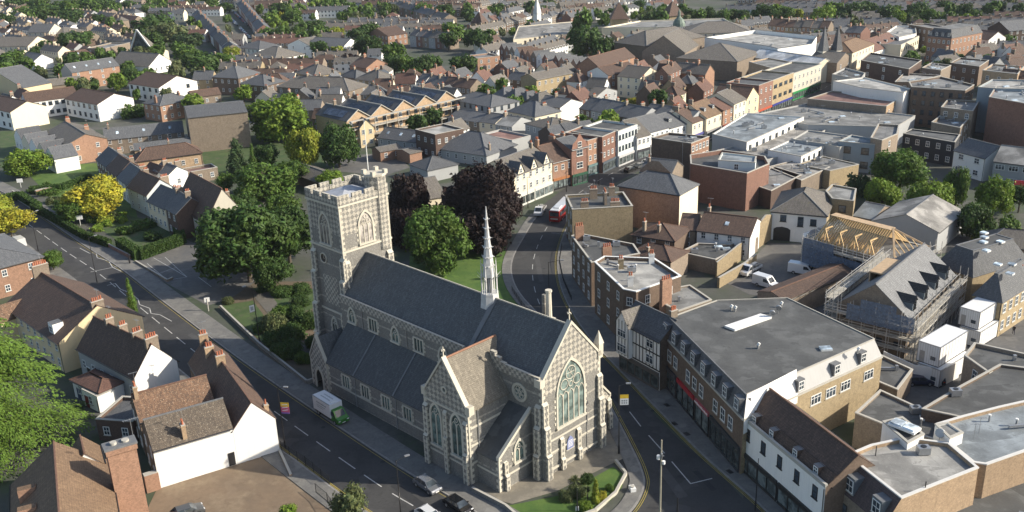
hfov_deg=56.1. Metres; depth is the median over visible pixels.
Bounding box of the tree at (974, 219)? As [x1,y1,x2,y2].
[956,200,997,239]
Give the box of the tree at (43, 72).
[36,67,48,78]
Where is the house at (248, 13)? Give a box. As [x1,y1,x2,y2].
[244,8,257,22]
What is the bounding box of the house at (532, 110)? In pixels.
[507,100,561,120]
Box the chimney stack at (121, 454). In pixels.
[101,416,148,511]
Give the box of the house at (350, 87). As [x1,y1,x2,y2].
[276,72,368,99]
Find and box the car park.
[133,240,254,305]
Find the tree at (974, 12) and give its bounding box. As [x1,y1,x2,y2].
[969,9,982,15]
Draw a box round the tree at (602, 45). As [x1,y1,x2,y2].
[590,35,611,55]
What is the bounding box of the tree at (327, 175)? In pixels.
[314,169,343,183]
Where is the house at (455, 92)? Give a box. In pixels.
[440,82,461,96]
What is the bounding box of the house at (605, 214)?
[565,178,632,247]
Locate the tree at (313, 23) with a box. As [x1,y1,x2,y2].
[305,19,325,29]
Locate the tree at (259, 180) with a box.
[232,161,298,200]
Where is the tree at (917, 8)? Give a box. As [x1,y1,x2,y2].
[904,0,929,17]
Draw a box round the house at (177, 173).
[152,158,187,186]
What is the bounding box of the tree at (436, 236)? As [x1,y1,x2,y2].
[400,204,474,278]
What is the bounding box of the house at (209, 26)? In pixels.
[204,21,216,29]
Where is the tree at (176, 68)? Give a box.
[167,59,185,76]
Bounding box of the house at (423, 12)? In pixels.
[419,5,430,16]
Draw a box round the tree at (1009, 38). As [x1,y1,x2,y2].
[1004,34,1016,40]
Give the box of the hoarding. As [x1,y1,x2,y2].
[883,351,960,385]
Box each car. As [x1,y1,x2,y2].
[169,502,204,511]
[412,473,442,495]
[414,503,437,511]
[442,493,473,511]
[623,166,637,172]
[633,162,642,168]
[911,374,934,386]
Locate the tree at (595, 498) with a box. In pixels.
[591,479,600,504]
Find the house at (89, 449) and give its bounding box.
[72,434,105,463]
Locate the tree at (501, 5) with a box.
[492,3,504,9]
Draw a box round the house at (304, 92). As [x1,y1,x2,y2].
[296,83,315,98]
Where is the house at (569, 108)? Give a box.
[541,91,582,120]
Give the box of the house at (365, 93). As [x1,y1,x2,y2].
[360,80,386,100]
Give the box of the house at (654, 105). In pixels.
[648,99,660,112]
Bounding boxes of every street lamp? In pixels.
[30,210,38,250]
[88,235,97,282]
[242,285,259,341]
[277,386,289,447]
[396,454,409,511]
[548,260,563,285]
[618,382,630,453]
[754,458,758,510]
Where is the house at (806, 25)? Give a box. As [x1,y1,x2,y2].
[802,17,813,33]
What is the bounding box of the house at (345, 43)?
[307,37,360,56]
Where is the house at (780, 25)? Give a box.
[776,16,787,31]
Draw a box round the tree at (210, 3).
[201,0,219,6]
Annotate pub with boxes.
[594,249,680,333]
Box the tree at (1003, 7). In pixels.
[999,1,1006,10]
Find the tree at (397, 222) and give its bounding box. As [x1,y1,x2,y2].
[389,206,417,248]
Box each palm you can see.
[569,475,580,484]
[581,484,593,500]
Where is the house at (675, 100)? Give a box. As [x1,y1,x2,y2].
[665,93,685,107]
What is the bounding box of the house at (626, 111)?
[616,99,638,120]
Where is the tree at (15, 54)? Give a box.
[0,48,25,62]
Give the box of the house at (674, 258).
[637,242,689,275]
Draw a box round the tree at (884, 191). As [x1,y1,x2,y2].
[863,177,904,205]
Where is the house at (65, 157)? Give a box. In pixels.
[45,143,80,172]
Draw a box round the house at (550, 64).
[534,59,557,71]
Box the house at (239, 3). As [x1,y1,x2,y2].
[237,0,248,13]
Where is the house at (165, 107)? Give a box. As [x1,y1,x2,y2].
[142,91,184,121]
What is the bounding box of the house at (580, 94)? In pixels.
[565,84,589,103]
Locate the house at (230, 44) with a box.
[222,38,241,54]
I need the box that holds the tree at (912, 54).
[903,50,920,59]
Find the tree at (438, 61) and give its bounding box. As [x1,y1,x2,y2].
[432,55,442,66]
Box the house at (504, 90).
[494,85,511,96]
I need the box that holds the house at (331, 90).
[315,82,342,98]
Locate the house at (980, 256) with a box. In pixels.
[941,231,1023,305]
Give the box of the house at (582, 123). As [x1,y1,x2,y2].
[576,117,591,125]
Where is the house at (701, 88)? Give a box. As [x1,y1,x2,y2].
[687,76,713,101]
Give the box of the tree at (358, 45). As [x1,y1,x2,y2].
[351,36,363,56]
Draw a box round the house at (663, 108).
[655,100,671,113]
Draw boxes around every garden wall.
[108,243,131,258]
[135,260,172,281]
[717,254,756,287]
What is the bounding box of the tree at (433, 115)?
[423,107,442,125]
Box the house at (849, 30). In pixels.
[844,23,857,36]
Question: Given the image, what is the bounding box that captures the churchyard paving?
[474,429,622,503]
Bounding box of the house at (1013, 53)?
[1001,48,1021,60]
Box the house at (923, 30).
[909,23,940,49]
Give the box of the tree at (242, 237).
[190,199,303,282]
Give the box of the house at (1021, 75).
[1016,66,1023,79]
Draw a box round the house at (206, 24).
[203,18,216,28]
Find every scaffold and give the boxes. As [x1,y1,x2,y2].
[800,221,844,260]
[800,234,889,273]
[823,291,917,361]
[824,247,890,319]
[900,241,942,258]
[904,266,968,363]
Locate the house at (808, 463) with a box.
[744,387,875,511]
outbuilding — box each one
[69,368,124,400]
[82,388,116,412]
[95,395,138,441]
[133,137,190,152]
[183,163,218,180]
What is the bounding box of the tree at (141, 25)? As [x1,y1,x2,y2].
[126,10,176,32]
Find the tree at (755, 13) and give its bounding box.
[749,8,761,17]
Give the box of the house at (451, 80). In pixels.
[444,73,456,85]
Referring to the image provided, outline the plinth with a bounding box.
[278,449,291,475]
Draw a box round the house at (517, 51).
[514,46,531,56]
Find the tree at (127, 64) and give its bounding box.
[119,60,135,71]
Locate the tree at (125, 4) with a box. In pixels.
[119,0,138,8]
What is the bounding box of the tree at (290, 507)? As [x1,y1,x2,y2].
[279,502,298,511]
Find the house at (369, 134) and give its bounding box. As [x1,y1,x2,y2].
[355,117,374,147]
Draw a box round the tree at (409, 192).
[388,170,431,214]
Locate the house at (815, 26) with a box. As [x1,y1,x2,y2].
[810,18,821,32]
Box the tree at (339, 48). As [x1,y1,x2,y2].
[330,46,345,50]
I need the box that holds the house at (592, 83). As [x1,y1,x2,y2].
[585,72,610,90]
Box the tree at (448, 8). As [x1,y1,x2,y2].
[434,3,455,15]
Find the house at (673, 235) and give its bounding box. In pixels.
[630,212,689,248]
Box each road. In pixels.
[0,191,454,511]
[512,82,830,511]
[631,488,663,511]
[742,492,765,511]
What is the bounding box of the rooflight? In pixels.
[888,418,921,434]
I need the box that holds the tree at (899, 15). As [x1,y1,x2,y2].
[892,9,906,23]
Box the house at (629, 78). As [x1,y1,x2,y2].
[617,65,656,97]
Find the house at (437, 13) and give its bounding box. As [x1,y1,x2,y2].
[431,9,442,16]
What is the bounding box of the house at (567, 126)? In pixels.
[558,118,578,130]
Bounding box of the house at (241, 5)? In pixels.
[238,0,250,14]
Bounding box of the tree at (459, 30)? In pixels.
[439,22,465,38]
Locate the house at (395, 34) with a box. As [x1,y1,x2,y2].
[370,25,407,45]
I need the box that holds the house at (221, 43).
[218,35,236,53]
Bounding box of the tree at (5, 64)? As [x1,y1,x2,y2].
[0,60,12,67]
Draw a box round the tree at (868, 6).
[861,1,878,10]
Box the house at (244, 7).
[240,2,253,18]
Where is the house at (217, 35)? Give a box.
[212,29,228,48]
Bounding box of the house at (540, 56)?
[536,51,554,67]
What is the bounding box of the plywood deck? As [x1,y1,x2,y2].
[868,257,900,281]
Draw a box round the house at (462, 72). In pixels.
[451,65,472,77]
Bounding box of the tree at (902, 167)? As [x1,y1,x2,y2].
[868,148,932,191]
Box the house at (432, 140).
[415,123,463,157]
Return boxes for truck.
[312,389,348,424]
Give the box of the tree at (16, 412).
[0,318,96,482]
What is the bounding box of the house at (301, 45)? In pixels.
[287,36,315,57]
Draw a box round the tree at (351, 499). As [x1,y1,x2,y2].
[326,480,368,511]
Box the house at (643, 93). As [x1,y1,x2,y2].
[636,82,659,106]
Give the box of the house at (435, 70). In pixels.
[427,63,446,74]
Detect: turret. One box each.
[471,9,487,25]
[533,0,541,20]
[609,0,628,25]
[664,0,683,19]
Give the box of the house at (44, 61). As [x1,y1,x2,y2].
[23,51,53,69]
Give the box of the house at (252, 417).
[187,321,278,463]
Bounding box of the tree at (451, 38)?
[438,32,457,50]
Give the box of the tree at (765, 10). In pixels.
[756,2,775,17]
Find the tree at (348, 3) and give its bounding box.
[343,1,355,6]
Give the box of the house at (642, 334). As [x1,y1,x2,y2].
[614,300,677,390]
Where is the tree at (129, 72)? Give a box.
[120,66,137,81]
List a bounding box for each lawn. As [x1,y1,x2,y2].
[0,131,16,167]
[31,163,136,216]
[86,212,171,245]
[202,136,325,181]
[222,301,270,348]
[253,288,313,310]
[410,246,517,304]
[509,467,622,511]
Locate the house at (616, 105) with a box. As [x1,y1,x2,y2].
[605,96,624,112]
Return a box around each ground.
[0,0,1023,511]
[218,281,319,383]
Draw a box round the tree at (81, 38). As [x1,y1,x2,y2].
[55,30,94,46]
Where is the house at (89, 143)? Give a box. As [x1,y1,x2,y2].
[47,112,107,163]
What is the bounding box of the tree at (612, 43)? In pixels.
[608,37,613,50]
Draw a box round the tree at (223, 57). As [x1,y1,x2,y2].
[210,52,235,61]
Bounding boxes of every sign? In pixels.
[75,215,82,224]
[204,297,209,310]
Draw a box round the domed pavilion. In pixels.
[673,9,684,27]
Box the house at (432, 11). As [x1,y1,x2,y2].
[425,7,435,16]
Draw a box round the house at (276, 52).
[251,46,304,57]
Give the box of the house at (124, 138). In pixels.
[103,120,184,153]
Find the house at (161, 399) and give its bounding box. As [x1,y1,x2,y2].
[130,371,213,455]
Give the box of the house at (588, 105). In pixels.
[579,93,601,118]
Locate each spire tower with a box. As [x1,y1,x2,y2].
[817,27,828,53]
[831,26,842,51]
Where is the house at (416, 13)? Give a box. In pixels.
[414,6,423,21]
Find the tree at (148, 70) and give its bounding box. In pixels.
[143,67,156,72]
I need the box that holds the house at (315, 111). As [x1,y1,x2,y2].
[311,108,320,130]
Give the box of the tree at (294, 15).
[280,8,302,24]
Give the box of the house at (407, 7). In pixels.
[403,2,413,16]
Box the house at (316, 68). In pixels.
[296,60,340,75]
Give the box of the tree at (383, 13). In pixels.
[378,10,388,17]
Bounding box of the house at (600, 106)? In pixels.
[590,94,613,120]
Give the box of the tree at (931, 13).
[919,8,941,20]
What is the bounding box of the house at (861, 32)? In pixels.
[852,23,870,39]
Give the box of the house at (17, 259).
[0,233,44,298]
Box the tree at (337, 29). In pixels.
[327,26,345,34]
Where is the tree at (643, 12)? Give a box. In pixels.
[636,9,652,17]
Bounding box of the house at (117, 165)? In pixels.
[105,154,138,183]
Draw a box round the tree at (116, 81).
[107,71,124,93]
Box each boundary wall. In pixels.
[219,305,312,383]
[471,487,515,511]
[585,459,626,511]
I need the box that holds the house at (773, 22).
[768,16,779,31]
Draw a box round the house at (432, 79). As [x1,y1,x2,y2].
[425,71,438,84]
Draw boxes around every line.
[30,225,413,505]
[42,218,445,496]
[110,283,170,320]
[279,446,369,511]
[280,445,371,511]
[532,95,808,303]
[555,229,760,510]
[556,227,758,506]
[612,401,649,511]
[612,404,647,511]
[672,462,711,483]
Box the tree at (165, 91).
[159,88,173,94]
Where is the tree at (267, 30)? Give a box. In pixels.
[258,26,272,34]
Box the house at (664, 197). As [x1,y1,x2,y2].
[617,170,699,227]
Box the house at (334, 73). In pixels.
[329,68,341,76]
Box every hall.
[0,64,51,94]
[114,51,171,72]
[440,130,517,164]
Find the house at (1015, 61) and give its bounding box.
[1004,53,1023,65]
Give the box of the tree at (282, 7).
[268,1,290,13]
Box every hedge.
[0,191,42,206]
[28,173,92,189]
[29,203,112,246]
[114,226,186,260]
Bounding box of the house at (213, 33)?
[210,26,225,45]
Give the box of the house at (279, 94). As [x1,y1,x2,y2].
[270,88,290,100]
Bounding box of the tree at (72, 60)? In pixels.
[67,58,79,62]
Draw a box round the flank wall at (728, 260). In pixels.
[715,214,771,277]
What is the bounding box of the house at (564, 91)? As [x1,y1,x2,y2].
[557,85,575,96]
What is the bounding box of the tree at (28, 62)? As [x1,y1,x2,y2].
[16,56,35,69]
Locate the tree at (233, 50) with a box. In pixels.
[222,45,240,54]
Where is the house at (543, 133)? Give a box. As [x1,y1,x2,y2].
[538,121,564,144]
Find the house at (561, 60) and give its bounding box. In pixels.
[559,55,576,66]
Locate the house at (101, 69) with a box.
[60,57,119,86]
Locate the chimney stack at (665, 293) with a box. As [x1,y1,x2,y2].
[659,274,671,312]
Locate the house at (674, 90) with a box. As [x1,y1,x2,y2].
[665,81,686,101]
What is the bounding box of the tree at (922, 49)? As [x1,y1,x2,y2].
[920,46,925,53]
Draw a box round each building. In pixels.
[315,81,464,146]
[484,140,553,204]
[513,21,571,44]
[534,134,570,189]
[541,128,588,185]
[554,131,598,175]
[564,126,617,172]
[571,234,639,305]
[583,120,636,166]
[601,18,727,36]
[620,117,650,159]
[636,112,670,154]
[651,132,709,179]
[656,104,686,133]
[663,297,882,473]
[665,285,711,314]
[672,105,704,135]
[686,236,758,274]
[688,98,722,139]
[689,150,769,210]
[704,30,816,55]
[706,82,746,120]
[709,97,733,126]
[712,113,803,150]
[714,84,759,112]
[718,127,825,165]
[726,77,772,112]
[743,70,793,109]
[748,58,790,74]
[758,166,801,208]
[759,103,915,145]
[766,61,821,100]
[768,139,823,163]
[769,160,829,189]
[792,130,848,159]
[797,152,858,187]
[807,91,895,113]
[812,50,849,82]
[814,213,928,268]
[825,183,856,226]
[829,37,874,70]
[831,68,864,90]
[833,77,909,113]
[836,242,955,357]
[838,135,874,173]
[842,438,978,511]
[852,389,934,448]
[860,52,921,83]
[864,31,896,53]
[870,123,899,156]
[879,354,912,399]
[881,36,918,56]
[886,25,916,40]
[895,73,940,86]
[902,129,959,166]
[908,76,973,127]
[921,62,950,77]
[921,364,1023,422]
[931,115,967,144]
[937,400,1023,498]
[940,96,978,139]
[950,56,988,85]
[957,483,1023,511]
[960,342,1023,384]
[975,79,1023,132]
[981,63,1023,84]
[983,86,1023,146]
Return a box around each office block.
[0,95,49,129]
[21,86,75,116]
[65,88,133,121]
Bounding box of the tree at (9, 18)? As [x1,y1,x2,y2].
[0,13,15,24]
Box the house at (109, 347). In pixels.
[75,305,179,395]
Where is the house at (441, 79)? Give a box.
[434,72,447,88]
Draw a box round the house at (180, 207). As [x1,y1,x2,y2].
[164,188,198,238]
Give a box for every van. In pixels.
[12,235,26,245]
[534,204,546,215]
[740,262,761,276]
[752,271,777,286]
[787,260,814,273]
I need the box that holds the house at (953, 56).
[930,49,958,62]
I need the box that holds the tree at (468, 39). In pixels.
[461,26,483,46]
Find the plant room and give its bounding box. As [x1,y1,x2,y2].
[933,422,963,445]
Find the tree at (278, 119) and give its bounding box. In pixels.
[245,93,315,142]
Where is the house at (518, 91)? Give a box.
[503,87,525,97]
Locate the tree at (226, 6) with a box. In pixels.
[218,2,234,11]
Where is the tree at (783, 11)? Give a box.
[772,5,795,18]
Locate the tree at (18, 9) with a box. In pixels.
[9,4,28,15]
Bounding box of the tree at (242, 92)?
[233,83,252,103]
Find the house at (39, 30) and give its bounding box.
[27,18,60,37]
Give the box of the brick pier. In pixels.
[143,469,160,493]
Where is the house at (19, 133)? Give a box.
[14,125,40,148]
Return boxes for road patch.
[188,333,198,342]
[391,483,424,507]
[534,256,543,280]
[610,391,629,411]
[658,467,687,498]
[692,470,716,490]
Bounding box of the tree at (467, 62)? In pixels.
[448,52,477,71]
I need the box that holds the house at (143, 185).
[126,167,172,216]
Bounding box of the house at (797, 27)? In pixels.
[793,17,804,33]
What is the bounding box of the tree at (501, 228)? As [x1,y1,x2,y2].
[457,205,514,255]
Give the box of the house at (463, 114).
[448,104,472,121]
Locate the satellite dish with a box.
[935,428,943,440]
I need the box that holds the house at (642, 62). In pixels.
[634,58,647,65]
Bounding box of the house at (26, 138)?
[22,130,48,150]
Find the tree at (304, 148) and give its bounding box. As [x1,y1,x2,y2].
[283,126,320,164]
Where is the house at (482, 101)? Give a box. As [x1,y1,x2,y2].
[455,89,520,114]
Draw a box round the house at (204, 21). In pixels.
[201,16,214,28]
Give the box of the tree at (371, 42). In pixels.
[362,34,382,56]
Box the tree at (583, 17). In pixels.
[570,6,592,31]
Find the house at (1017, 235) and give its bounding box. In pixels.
[979,228,1023,252]
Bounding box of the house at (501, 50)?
[499,42,516,61]
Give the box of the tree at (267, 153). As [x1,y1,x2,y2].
[253,143,279,163]
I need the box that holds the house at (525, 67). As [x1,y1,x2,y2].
[509,60,533,75]
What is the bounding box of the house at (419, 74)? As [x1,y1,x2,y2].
[402,68,421,77]
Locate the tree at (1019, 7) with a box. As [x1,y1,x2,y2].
[1012,2,1023,10]
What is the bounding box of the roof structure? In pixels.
[880,416,924,449]
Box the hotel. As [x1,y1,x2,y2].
[925,23,982,61]
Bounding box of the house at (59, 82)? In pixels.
[47,73,80,88]
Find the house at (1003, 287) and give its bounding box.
[972,258,1023,336]
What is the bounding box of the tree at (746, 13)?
[736,9,749,18]
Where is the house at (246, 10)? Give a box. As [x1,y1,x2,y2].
[242,5,256,20]
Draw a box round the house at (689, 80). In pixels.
[682,70,697,97]
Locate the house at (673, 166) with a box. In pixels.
[639,154,683,177]
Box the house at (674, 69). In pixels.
[654,60,681,85]
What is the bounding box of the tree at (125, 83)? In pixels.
[104,74,128,90]
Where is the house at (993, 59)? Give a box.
[982,51,1005,65]
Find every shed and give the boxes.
[371,143,401,161]
[396,147,422,163]
[757,263,855,308]
[853,201,890,221]
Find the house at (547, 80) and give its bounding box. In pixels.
[520,65,572,93]
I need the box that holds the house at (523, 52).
[520,47,537,59]
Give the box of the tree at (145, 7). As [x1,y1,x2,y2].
[140,3,158,12]
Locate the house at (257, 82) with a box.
[239,73,284,100]
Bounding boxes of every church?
[130,29,152,51]
[304,120,612,492]
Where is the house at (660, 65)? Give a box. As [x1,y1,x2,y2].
[657,59,669,70]
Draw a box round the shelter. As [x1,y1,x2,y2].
[292,163,343,187]
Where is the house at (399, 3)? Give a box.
[395,0,402,13]
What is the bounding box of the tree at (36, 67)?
[33,65,43,72]
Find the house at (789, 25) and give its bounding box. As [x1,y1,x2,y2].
[784,17,795,32]
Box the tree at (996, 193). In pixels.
[974,172,1015,216]
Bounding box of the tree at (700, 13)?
[691,7,706,18]
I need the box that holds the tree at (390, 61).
[381,53,398,74]
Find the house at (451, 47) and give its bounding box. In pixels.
[442,29,458,49]
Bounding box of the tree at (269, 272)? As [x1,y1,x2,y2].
[250,255,296,288]
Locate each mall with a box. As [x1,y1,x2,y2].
[613,26,705,60]
[641,28,698,62]
[676,43,756,80]
[683,21,749,36]
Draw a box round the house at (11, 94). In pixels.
[1,90,17,98]
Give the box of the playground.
[336,154,409,174]
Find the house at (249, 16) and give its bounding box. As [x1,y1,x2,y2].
[247,10,260,25]
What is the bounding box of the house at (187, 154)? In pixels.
[132,134,202,167]
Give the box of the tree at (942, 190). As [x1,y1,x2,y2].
[903,178,955,204]
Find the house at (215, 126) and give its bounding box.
[183,100,251,151]
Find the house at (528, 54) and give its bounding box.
[525,48,543,63]
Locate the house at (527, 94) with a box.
[519,89,537,103]
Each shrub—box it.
[26,187,37,194]
[36,186,62,195]
[45,195,60,204]
[84,214,97,223]
[89,223,104,231]
[96,214,114,223]
[99,219,112,226]
[108,211,118,218]
[114,225,135,235]
[115,214,124,221]
[117,211,127,217]
[118,215,128,223]
[131,218,156,230]
[142,229,163,240]
[220,296,234,304]
[251,322,265,333]
[256,283,271,292]
[256,311,286,333]
[262,330,281,346]
[268,284,293,297]
[268,304,289,320]
[269,340,283,355]
[272,337,303,360]
[277,320,307,340]
[287,304,304,321]
[289,293,310,306]
[291,282,312,294]
[293,351,310,364]
[294,309,314,329]
[304,334,313,348]
[550,88,559,95]
[558,488,573,503]
[568,483,586,498]
[578,472,594,484]
[578,499,593,511]
[599,490,607,501]
[604,483,614,492]
[621,97,635,104]
[997,214,1021,228]
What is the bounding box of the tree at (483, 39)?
[473,33,493,47]
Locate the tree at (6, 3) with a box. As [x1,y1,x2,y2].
[2,0,26,6]
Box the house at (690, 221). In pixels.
[679,213,701,246]
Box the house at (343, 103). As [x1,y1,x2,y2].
[340,94,349,105]
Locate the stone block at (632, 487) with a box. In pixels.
[629,484,635,492]
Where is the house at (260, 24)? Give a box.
[254,19,269,32]
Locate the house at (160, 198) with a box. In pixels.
[146,184,182,230]
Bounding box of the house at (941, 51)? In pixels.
[932,45,959,59]
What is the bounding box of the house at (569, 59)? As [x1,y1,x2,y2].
[567,56,582,62]
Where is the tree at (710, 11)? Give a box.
[705,6,716,17]
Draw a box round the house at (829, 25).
[819,18,833,31]
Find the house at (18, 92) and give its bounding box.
[13,83,28,98]
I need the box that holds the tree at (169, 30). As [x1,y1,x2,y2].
[143,22,188,42]
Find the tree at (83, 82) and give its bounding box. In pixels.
[74,76,90,90]
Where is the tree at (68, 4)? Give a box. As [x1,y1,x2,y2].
[49,0,82,10]
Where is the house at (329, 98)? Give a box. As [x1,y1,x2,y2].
[317,89,345,104]
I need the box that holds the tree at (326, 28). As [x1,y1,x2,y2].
[312,25,329,33]
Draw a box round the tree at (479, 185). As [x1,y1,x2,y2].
[435,158,524,224]
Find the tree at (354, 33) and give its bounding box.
[346,27,369,39]
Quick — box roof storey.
[718,152,756,171]
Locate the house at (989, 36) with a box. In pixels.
[981,29,1006,43]
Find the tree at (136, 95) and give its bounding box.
[132,88,141,102]
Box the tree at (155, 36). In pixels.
[130,30,165,47]
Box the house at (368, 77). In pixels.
[354,66,394,84]
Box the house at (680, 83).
[660,74,686,90]
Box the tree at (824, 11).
[809,3,836,20]
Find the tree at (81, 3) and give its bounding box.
[74,0,92,9]
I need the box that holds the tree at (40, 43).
[35,40,52,46]
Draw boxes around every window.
[1,269,8,277]
[5,284,11,291]
[88,395,93,405]
[103,426,111,435]
[121,428,128,436]
[577,149,582,156]
[577,161,583,168]
[626,297,632,306]
[645,294,650,303]
[645,338,652,349]
[645,353,653,365]
[667,349,670,364]
[673,356,676,370]
[685,369,689,384]
[691,376,696,391]
[698,383,702,399]
[700,232,705,238]
[712,398,717,415]
[714,234,718,240]
[719,406,724,423]
[726,236,731,242]
[727,414,732,431]
[746,429,749,442]
[760,440,765,456]
[776,454,781,470]
[779,215,785,221]
[792,468,799,485]
[797,217,803,226]
[810,219,816,226]
[810,392,821,407]
[810,484,817,501]
[825,385,835,399]
[838,205,845,212]
[840,378,850,392]
[842,503,846,511]
[843,146,850,153]
[860,148,868,154]
[860,161,867,168]
[863,368,873,382]
[958,154,963,160]
[971,369,977,378]
[972,169,977,175]
[974,158,979,164]
[994,164,1004,170]
[999,319,1003,330]
[1002,302,1006,314]
[1005,316,1009,326]
[1008,166,1018,172]
[1008,299,1012,310]
[1011,312,1015,322]
[1014,295,1018,306]
[1017,308,1021,318]
[1020,292,1023,302]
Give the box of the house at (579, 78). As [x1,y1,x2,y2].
[566,68,588,87]
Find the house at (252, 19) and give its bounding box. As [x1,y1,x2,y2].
[249,12,264,28]
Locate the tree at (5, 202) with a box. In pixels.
[0,193,14,210]
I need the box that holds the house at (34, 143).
[29,134,55,151]
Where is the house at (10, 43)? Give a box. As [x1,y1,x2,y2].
[0,33,49,51]
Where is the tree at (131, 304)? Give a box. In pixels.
[125,278,138,312]
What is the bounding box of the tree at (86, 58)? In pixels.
[83,56,95,60]
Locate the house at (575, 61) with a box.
[571,56,588,67]
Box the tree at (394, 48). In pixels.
[380,42,406,56]
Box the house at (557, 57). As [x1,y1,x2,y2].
[553,53,571,66]
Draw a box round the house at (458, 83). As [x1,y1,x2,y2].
[452,74,465,91]
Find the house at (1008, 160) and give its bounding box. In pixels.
[991,144,1023,184]
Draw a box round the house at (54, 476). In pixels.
[9,440,119,511]
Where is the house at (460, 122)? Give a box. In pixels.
[444,115,469,132]
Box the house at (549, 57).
[542,52,560,62]
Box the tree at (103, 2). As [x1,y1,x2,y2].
[95,0,115,7]
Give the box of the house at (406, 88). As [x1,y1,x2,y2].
[386,80,410,95]
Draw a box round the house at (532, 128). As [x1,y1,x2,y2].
[524,117,572,145]
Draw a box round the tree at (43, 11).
[24,2,59,20]
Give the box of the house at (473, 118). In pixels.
[464,106,487,131]
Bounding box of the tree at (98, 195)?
[58,173,125,217]
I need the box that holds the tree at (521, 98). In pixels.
[507,94,523,104]
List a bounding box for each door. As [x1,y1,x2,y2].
[75,386,81,399]
[83,394,89,407]
[228,452,235,465]
[773,227,789,240]
[919,350,924,361]
[960,314,965,324]
[1014,181,1023,188]
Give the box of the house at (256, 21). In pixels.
[251,16,265,31]
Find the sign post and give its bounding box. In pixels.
[576,495,578,511]
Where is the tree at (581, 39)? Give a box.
[565,25,603,56]
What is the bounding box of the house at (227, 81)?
[212,61,260,94]
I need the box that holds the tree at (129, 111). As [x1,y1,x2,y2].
[119,103,144,119]
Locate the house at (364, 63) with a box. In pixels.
[349,53,387,72]
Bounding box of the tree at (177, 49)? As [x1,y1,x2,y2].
[170,41,204,59]
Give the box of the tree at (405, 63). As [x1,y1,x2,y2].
[396,54,413,72]
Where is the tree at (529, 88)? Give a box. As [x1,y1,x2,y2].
[525,85,539,91]
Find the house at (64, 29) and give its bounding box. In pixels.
[56,27,85,35]
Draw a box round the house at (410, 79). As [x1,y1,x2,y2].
[395,68,417,87]
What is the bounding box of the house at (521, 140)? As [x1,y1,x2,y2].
[486,129,530,151]
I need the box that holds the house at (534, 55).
[530,49,548,69]
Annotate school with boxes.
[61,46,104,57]
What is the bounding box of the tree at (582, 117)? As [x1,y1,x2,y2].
[575,114,593,122]
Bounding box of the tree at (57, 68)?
[52,63,63,77]
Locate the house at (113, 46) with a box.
[86,42,129,54]
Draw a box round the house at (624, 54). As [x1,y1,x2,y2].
[577,47,634,75]
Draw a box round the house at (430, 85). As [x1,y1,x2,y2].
[420,80,435,88]
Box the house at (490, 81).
[484,68,510,88]
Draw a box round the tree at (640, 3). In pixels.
[632,0,645,7]
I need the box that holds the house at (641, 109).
[627,101,655,118]
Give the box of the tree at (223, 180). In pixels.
[214,171,235,190]
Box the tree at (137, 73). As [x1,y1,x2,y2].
[130,70,143,79]
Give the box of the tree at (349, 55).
[341,53,358,56]
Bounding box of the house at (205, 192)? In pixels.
[183,172,237,234]
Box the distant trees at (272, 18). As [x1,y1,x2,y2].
[0,0,1017,65]
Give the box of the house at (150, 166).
[146,158,167,177]
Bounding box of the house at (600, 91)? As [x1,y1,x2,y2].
[588,86,617,99]
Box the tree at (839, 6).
[823,1,843,12]
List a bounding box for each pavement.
[0,181,518,511]
[5,230,364,511]
[502,214,642,511]
[558,231,785,511]
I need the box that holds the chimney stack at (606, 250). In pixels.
[601,243,611,255]
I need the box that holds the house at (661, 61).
[652,54,669,69]
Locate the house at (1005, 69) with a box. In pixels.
[1002,65,1017,72]
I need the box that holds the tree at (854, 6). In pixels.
[840,0,863,14]
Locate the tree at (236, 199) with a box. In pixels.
[229,192,257,205]
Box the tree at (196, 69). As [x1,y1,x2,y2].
[190,67,206,75]
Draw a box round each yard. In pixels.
[148,455,329,511]
[727,243,801,295]
[814,302,1023,407]
[938,233,970,253]
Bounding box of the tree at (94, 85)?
[89,81,98,89]
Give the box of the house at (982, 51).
[966,44,991,55]
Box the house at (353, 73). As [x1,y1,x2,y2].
[341,66,365,79]
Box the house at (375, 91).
[365,84,385,98]
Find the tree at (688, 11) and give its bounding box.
[680,8,694,15]
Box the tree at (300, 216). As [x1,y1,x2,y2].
[270,203,311,262]
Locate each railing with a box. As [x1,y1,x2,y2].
[280,441,329,484]
[315,485,331,506]
[512,288,526,307]
[559,243,571,299]
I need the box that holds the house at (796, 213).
[770,187,832,241]
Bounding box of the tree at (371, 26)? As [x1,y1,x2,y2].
[358,21,380,36]
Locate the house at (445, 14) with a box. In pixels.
[438,10,456,22]
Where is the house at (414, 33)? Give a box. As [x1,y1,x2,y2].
[409,26,419,46]
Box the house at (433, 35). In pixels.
[428,28,439,48]
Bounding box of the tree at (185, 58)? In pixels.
[180,53,197,70]
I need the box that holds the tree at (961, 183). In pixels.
[942,166,971,205]
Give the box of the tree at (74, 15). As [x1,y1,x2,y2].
[56,8,83,23]
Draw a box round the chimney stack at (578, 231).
[574,222,583,240]
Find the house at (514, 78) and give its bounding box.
[508,67,526,87]
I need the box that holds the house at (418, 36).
[415,27,426,47]
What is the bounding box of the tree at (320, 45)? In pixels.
[309,40,329,51]
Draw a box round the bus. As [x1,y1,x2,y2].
[549,197,565,221]
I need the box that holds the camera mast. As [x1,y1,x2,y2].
[657,440,664,511]
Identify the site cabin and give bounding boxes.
[916,324,967,367]
[917,351,966,387]
[958,297,997,329]
[960,320,998,345]
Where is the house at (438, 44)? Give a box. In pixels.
[435,29,445,48]
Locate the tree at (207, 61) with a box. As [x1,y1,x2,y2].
[187,51,219,73]
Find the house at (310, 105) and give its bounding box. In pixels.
[296,94,324,123]
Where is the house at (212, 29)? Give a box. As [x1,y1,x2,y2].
[208,23,222,41]
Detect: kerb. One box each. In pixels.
[0,190,477,511]
[178,368,367,511]
[510,216,644,511]
[557,228,768,511]

